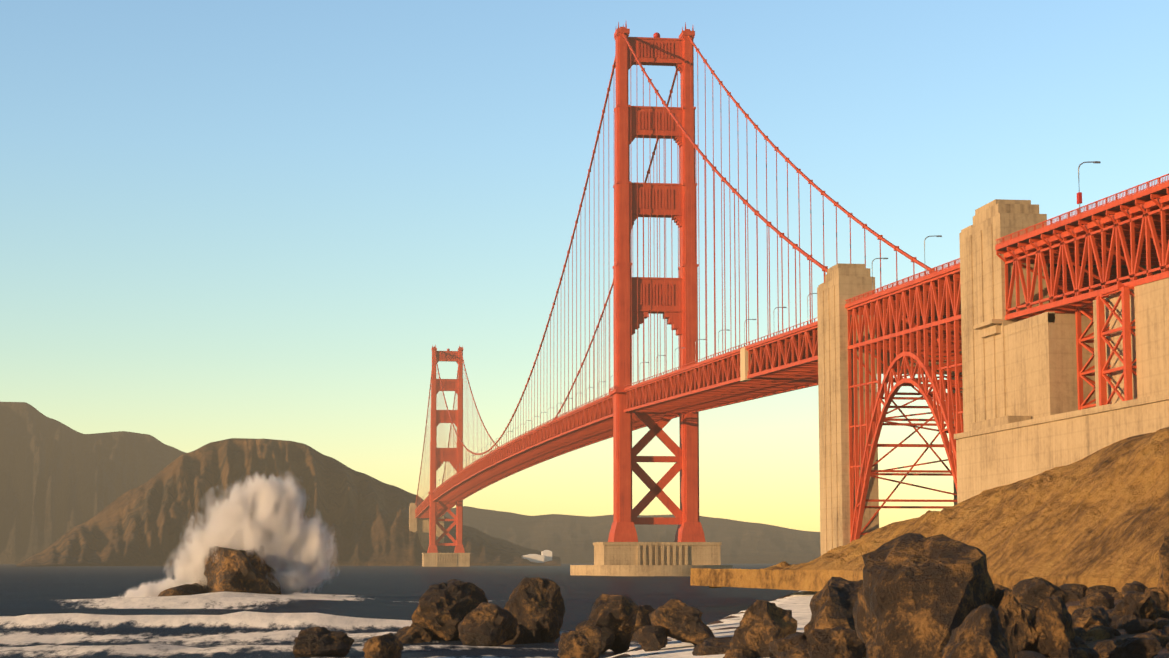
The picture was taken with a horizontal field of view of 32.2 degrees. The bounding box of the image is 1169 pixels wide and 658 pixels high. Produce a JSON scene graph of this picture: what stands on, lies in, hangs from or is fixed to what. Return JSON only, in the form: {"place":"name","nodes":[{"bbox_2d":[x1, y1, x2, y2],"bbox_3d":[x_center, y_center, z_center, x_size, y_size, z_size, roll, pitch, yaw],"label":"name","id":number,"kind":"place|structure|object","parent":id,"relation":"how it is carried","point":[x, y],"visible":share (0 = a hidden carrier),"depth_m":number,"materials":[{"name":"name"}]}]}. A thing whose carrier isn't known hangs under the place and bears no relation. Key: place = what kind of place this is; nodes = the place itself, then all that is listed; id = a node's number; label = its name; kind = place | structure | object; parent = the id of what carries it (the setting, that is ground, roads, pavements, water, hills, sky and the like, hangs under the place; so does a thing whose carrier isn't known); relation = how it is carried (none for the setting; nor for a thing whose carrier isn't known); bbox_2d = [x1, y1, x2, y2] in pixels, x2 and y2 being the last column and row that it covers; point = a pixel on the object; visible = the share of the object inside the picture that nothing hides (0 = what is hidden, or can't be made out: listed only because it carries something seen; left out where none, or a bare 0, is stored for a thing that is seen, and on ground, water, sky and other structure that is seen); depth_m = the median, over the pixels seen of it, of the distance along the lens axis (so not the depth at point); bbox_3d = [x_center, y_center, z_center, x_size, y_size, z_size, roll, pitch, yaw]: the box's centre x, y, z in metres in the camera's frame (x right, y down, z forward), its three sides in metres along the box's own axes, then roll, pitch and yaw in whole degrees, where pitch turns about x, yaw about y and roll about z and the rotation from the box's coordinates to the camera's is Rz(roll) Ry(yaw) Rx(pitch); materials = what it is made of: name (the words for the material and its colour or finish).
{"place":"outdoors","nodes":[
{"label":"outdoors","id":0,"kind":"place"},
{"bbox_2d":[0,402,185,563],"bbox_3d":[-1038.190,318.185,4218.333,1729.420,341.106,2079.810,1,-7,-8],"label":"mountain","id":1,"kind":"structure","parent":0,"point":[58,479],"depth_m":3855.12,"materials":[{"name":"brown stone"}]},
{"bbox_2d":[15,438,560,566],"bbox_3d":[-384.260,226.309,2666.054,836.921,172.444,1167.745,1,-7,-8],"label":"hill","id":2,"kind":"structure","parent":0,"point":[365,517],"depth_m":2525.67,"materials":[{"name":"brown stone"}]},
{"bbox_2d":[0,564,791,574],"bbox_3d":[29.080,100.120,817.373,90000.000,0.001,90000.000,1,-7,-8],"label":"sea","id":3,"kind":"structure","parent":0,"point":[564,569],"depth_m":1451.31,"materials":[{"name":"liquid"}]},
{"bbox_2d":[422,553,469,566],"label":"pier","id":4,"kind":"structure","parent":3,"relation":"on","point":[445,559],"depth_m":2064.41,"materials":[{"name":"concrete"}]},
{"bbox_2d":[427,345,464,552],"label":"tower","id":5,"kind":"structure","parent":4,"relation":"on","point":[443,416],"depth_m":2087.68,"materials":[{"name":"red metal"}]},
{"bbox_2d":[521,550,551,562],"bbox_3d":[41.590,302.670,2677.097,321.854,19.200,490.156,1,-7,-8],"label":"boat","id":6,"kind":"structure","parent":3,"relation":"on","point":[545,556],"depth_m":2425.04,"materials":[{"name":"white paint"}]},
{"bbox_2d":[570,542,732,575],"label":"pier","id":7,"kind":"structure","parent":3,"relation":"in","point":[647,558],"depth_m":803.32,"materials":[{"name":"concrete"}]},
{"bbox_2d":[608,22,704,541],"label":"tower","id":8,"kind":"structure","parent":7,"relation":"on","point":[652,51],"depth_m":826.77,"materials":[{"name":"red metal"}]},
{"bbox_2d":[653,32,659,37],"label":"beacon light","id":9,"kind":"object","parent":8,"relation":"on","point":[656,35],"visible":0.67,"depth_m":841.69,"materials":[{"name":"red"}]},
{"bbox_2d":[415,33,938,504],"bbox_3d":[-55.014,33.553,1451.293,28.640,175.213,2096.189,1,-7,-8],"label":"cables","id":10,"kind":"object","parent":8,"relation":"attached to","point":[845,211],"visible":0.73,"depth_m":763.76,"materials":[{"name":"red metal"}]},
{"bbox_2d":[416,41,914,504],"bbox_3d":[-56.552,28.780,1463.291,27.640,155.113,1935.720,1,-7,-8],"label":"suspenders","id":11,"kind":"object","parent":10,"relation":"attached to","point":[441,445],"visible":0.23,"depth_m":794.80,"materials":[{"name":"red metal"}]},
{"bbox_2d":[425,325,816,500],"bbox_3d":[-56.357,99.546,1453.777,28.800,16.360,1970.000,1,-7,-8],"label":"road slab","id":12,"kind":"structure","parent":11,"relation":"hanging from","point":[610,396],"depth_m":833.29,"materials":[{"name":"red metal"}]},
{"bbox_2d":[415,318,817,510],"bbox_3d":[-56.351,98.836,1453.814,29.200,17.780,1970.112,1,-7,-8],"label":"railings","id":13,"kind":"object","parent":12,"relation":"on","point":[776,336],"visible":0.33,"depth_m":711.46,"materials":[{"name":"red metal"}]},
{"bbox_2d":[415,317,945,517],"bbox_3d":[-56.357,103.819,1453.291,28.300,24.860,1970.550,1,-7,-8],"label":"stiffening truss","id":14,"kind":"object","parent":12,"relation":"attached to","point":[788,363],"visible":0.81,"depth_m":753.35,"materials":[{"name":"red metal"}]},
{"bbox_2d":[422,161,1093,496],"bbox_3d":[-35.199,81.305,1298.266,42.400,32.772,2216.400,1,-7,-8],"label":"lamp posts","id":15,"kind":"object","parent":12,"relation":"on","point":[750,319],"visible":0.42,"depth_m":628.67,"materials":[{"name":"metal"}]},
{"bbox_2d":[442,161,1100,478],"bbox_3d":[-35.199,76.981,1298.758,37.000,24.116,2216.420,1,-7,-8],"label":"street lamp heads","id":16,"kind":"object","parent":15,"relation":"attached to","point":[786,307],"visible":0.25,"depth_m":592.01,"materials":[{"name":"grey metal"}]},
{"bbox_2d":[1076,192,1081,203],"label":"lamp sign","id":17,"kind":"object","parent":15,"relation":"attached to","point":[1079,197],"visible":0.86,"depth_m":315.19,"materials":[{"name":"red metal"}]},
{"bbox_2d":[845,258,959,307],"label":"railing","id":18,"kind":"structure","parent":12,"relation":"on","point":[926,275],"depth_m":413.99,"materials":[{"name":"red metal"}]},
{"bbox_2d":[409,199,1168,555],"bbox_3d":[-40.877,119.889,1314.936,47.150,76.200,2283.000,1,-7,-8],"label":"concrete pylons","id":19,"kind":"object","parent":3,"relation":"on","point":[1023,417],"visible":0.5,"depth_m":350.35,"materials":[{"name":"beige concrete"}]},
{"bbox_2d":[847,267,1128,541],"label":"steel arch span","id":20,"kind":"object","parent":19,"relation":"on","point":[939,296],"depth_m":427.95,"materials":[{"name":"red metal"}]},
{"bbox_2d":[854,264,1126,317],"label":"bridge deck","id":21,"kind":"structure","parent":20,"relation":"on","point":[1112,266],"depth_m":376.72,"materials":[{"name":"red metal"}]},
{"bbox_2d":[996,188,1168,409],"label":"approach viaduct truss","id":22,"kind":"object","parent":19,"relation":"on","point":[1134,238],"visible":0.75,"depth_m":314.73,"materials":[{"name":"red metal"}]},
{"bbox_2d":[996,187,1168,250],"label":"road slab approach","id":23,"kind":"structure","parent":22,"relation":"on","point":[1132,202],"depth_m":312.25,"materials":[{"name":"red metal"}]},
{"bbox_2d":[995,173,1168,249],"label":"railing","id":24,"kind":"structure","parent":23,"relation":"on","point":[1006,241],"depth_m":311.43,"materials":[{"name":"red metal"}]},
{"bbox_2d":[0,574,865,657],"bbox_3d":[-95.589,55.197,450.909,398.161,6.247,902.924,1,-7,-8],"label":"sea","id":25,"kind":"structure","parent":0,"point":[68,616],"depth_m":242.44,"materials":[{"name":"liquid"}]},
{"bbox_2d":[157,533,1168,657],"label":"boulders","id":26,"kind":"object","parent":25,"relation":"on","point":[913,595],"visible":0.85,"depth_m":105.67,"materials":[{"name":"brown stone"}]},
{"bbox_2d":[0,0,1168,597],"label":"sky","id":27,"kind":"structure","parent":0,"point":[220,220],"materials":[{"name":"blue"}]},
{"bbox_2d":[444,506,820,563],"bbox_3d":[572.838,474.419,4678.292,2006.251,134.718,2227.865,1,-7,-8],"label":"distant hills","id":28,"kind":"structure","parent":0,"point":[569,539],"depth_m":4335.01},
{"bbox_2d":[740,347,750,381],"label":"concrete pillar","id":29,"kind":"structure","parent":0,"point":[743,363],"depth_m":588.89,"materials":[{"name":"beige concrete"}]},
{"bbox_2d":[612,592,1168,657],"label":"beach sand","id":30,"kind":"structure","parent":0,"point":[1163,652],"depth_m":103.84,"materials":[{"name":"sand"}]},
{"bbox_2d":[690,427,1168,591],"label":"bluff","id":31,"kind":"structure","parent":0,"point":[1100,517],"depth_m":193.10,"materials":[{"name":"brown soil"}]}
]}

